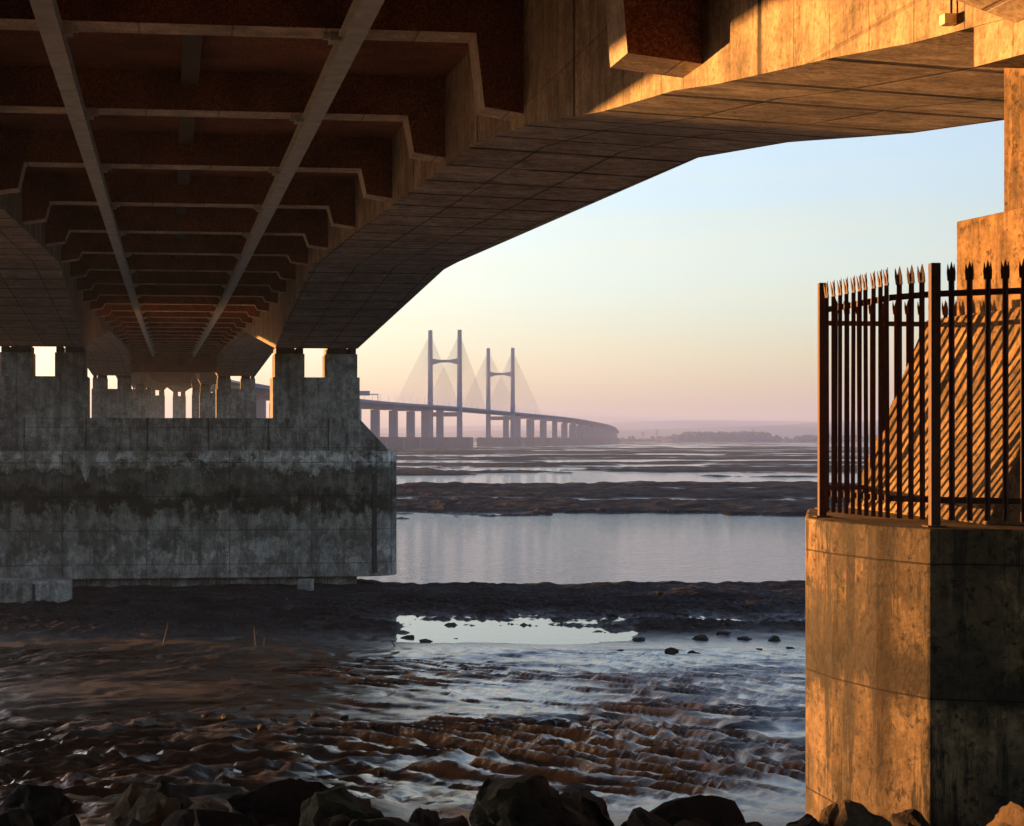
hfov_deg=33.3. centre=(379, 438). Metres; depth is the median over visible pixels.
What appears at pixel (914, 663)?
viaduct pier
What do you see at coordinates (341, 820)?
boulder
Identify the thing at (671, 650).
rock
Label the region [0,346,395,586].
viaduct pier
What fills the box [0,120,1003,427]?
sky
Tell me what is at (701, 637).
rock
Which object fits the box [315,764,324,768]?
stone
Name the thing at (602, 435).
distant bridge pier
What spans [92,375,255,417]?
viaduct pier
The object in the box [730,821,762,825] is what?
boulder
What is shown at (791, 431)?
hills
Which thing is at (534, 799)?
boulder
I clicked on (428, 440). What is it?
distant bridge pier
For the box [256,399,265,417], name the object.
distant bridge pier
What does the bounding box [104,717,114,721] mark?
stone
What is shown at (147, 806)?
boulder
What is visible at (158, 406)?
viaduct pier
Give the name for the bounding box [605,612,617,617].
rock
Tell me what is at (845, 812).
boulder
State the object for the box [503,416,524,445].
distant bridge pier
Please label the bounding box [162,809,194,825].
boulder
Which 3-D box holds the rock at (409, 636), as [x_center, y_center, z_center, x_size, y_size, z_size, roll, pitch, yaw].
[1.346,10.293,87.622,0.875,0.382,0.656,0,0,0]
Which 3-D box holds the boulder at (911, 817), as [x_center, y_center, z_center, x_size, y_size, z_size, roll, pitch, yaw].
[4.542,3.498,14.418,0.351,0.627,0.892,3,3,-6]
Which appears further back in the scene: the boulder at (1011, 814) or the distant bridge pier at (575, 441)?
the distant bridge pier at (575, 441)
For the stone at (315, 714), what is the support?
on the ground
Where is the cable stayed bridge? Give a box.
[255,330,618,446]
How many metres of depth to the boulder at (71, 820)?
14.25 m
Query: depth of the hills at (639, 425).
11970.56 m
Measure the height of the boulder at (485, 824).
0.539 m
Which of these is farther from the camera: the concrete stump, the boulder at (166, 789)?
the concrete stump
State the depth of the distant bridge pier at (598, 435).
3401.16 m
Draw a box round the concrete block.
[0,578,71,602]
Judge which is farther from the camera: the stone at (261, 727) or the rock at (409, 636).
the rock at (409, 636)
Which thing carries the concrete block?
on the ground
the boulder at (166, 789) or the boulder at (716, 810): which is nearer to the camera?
the boulder at (716, 810)
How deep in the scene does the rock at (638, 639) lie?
85.63 m
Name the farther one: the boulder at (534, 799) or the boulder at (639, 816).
the boulder at (534, 799)
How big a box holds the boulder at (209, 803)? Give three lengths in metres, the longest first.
0.966 x 0.569 x 0.519 m
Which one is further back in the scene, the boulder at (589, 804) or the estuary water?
the estuary water
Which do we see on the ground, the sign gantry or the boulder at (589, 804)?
the boulder at (589, 804)
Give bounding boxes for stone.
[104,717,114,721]
[221,713,235,719]
[257,724,266,730]
[311,712,321,716]
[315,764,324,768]
[368,722,376,727]
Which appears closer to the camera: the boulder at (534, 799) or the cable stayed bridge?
the boulder at (534, 799)
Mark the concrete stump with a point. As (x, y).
(306, 584)
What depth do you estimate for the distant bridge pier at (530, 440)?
2643.35 m
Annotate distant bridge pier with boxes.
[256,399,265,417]
[370,409,386,447]
[387,411,404,448]
[397,411,420,448]
[414,412,436,447]
[421,410,449,447]
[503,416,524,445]
[525,419,536,445]
[532,420,549,444]
[545,421,561,444]
[561,423,579,444]
[562,422,571,444]
[569,424,587,444]
[576,425,593,443]
[584,426,599,443]
[590,427,603,443]
[600,428,607,443]
[604,429,610,443]
[607,429,612,443]
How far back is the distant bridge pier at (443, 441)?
1995.44 m
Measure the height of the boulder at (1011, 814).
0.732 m
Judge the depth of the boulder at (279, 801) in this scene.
16.24 m
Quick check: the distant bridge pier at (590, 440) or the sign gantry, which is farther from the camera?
the distant bridge pier at (590, 440)
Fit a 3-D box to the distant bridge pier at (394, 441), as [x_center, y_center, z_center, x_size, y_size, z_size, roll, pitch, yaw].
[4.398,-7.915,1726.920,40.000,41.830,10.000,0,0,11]
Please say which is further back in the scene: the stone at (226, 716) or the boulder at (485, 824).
the stone at (226, 716)
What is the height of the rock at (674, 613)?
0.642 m
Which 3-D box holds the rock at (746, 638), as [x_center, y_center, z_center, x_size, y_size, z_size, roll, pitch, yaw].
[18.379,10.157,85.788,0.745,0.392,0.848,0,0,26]
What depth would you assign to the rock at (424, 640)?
85.71 m
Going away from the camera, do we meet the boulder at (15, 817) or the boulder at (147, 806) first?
the boulder at (15, 817)
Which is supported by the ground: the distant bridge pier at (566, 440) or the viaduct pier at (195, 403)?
the viaduct pier at (195, 403)
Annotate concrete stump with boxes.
[297,579,313,590]
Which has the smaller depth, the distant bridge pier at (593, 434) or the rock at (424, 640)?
the rock at (424, 640)
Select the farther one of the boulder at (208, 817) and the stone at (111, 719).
the stone at (111, 719)
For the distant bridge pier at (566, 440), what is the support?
in the estuary water
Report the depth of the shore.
4633.67 m
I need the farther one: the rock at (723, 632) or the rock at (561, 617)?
the rock at (561, 617)
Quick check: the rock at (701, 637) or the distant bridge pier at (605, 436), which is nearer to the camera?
the rock at (701, 637)
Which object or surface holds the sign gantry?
on the cable stayed bridge
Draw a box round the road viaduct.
[0,0,1023,391]
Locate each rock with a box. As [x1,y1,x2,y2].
[401,635,414,637]
[419,639,431,642]
[551,616,572,620]
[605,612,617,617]
[632,637,644,641]
[664,647,678,652]
[671,611,688,615]
[687,650,699,653]
[691,634,708,640]
[716,631,730,634]
[737,636,751,640]
[768,635,780,641]
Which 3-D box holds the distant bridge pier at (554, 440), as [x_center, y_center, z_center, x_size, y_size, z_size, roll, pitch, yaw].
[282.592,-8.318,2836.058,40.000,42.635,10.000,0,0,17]
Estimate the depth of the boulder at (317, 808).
14.93 m
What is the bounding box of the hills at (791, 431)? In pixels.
[380,421,877,438]
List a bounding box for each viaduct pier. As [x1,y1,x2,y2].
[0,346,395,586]
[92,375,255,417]
[133,384,216,417]
[133,388,210,417]
[151,390,199,417]
[173,392,214,417]
[805,68,1023,825]
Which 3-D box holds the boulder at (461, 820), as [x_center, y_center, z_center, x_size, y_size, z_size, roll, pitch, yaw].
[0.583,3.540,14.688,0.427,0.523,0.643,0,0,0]
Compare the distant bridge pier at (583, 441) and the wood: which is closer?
the distant bridge pier at (583, 441)
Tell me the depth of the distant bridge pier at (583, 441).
3115.04 m
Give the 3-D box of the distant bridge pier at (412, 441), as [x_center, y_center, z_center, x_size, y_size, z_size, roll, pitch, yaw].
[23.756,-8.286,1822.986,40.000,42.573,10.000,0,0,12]
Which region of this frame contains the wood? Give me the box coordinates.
[473,430,877,441]
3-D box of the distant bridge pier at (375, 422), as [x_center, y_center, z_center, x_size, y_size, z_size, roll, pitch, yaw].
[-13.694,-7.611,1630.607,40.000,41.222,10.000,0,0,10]
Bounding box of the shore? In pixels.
[473,441,869,442]
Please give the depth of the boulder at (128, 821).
14.50 m
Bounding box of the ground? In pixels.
[0,443,869,825]
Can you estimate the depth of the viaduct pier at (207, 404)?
394.38 m
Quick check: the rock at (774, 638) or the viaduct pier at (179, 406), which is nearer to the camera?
the rock at (774, 638)
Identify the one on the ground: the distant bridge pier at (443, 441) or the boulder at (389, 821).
the boulder at (389, 821)
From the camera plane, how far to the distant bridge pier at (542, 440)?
2736.87 m
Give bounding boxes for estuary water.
[0,443,869,644]
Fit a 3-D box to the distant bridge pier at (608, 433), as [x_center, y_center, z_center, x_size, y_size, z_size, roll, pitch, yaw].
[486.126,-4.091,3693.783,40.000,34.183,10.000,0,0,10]
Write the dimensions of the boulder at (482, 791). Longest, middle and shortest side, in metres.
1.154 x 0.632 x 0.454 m
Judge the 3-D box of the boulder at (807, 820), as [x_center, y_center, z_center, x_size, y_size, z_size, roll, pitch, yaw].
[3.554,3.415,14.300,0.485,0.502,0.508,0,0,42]
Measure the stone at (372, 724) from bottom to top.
0.175 m
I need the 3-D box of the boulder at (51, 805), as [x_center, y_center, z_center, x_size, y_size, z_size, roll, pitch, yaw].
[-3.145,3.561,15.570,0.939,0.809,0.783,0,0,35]
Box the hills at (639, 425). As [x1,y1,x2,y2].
[369,420,877,432]
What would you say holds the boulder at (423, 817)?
on the ground
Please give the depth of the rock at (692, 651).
77.49 m
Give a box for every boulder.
[0,784,74,825]
[0,807,33,825]
[52,814,80,825]
[105,784,179,825]
[120,817,143,825]
[153,780,192,808]
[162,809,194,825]
[188,798,228,811]
[193,808,252,825]
[227,778,327,825]
[299,784,383,825]
[319,814,350,825]
[348,817,418,825]
[408,808,440,825]
[434,815,468,825]
[469,778,491,825]
[472,774,589,825]
[476,822,496,825]
[560,786,613,825]
[620,795,745,825]
[627,807,671,825]
[674,817,710,825]
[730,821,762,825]
[786,814,820,825]
[818,799,891,825]
[889,809,929,825]
[986,801,1023,825]
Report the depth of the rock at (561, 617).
96.17 m
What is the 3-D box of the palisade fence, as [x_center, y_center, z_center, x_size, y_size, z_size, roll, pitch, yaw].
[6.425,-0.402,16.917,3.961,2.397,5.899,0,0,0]
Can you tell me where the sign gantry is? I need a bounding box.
[360,391,377,400]
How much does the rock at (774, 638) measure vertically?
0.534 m
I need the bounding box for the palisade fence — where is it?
[813,258,1023,526]
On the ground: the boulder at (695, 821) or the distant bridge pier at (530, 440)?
the boulder at (695, 821)

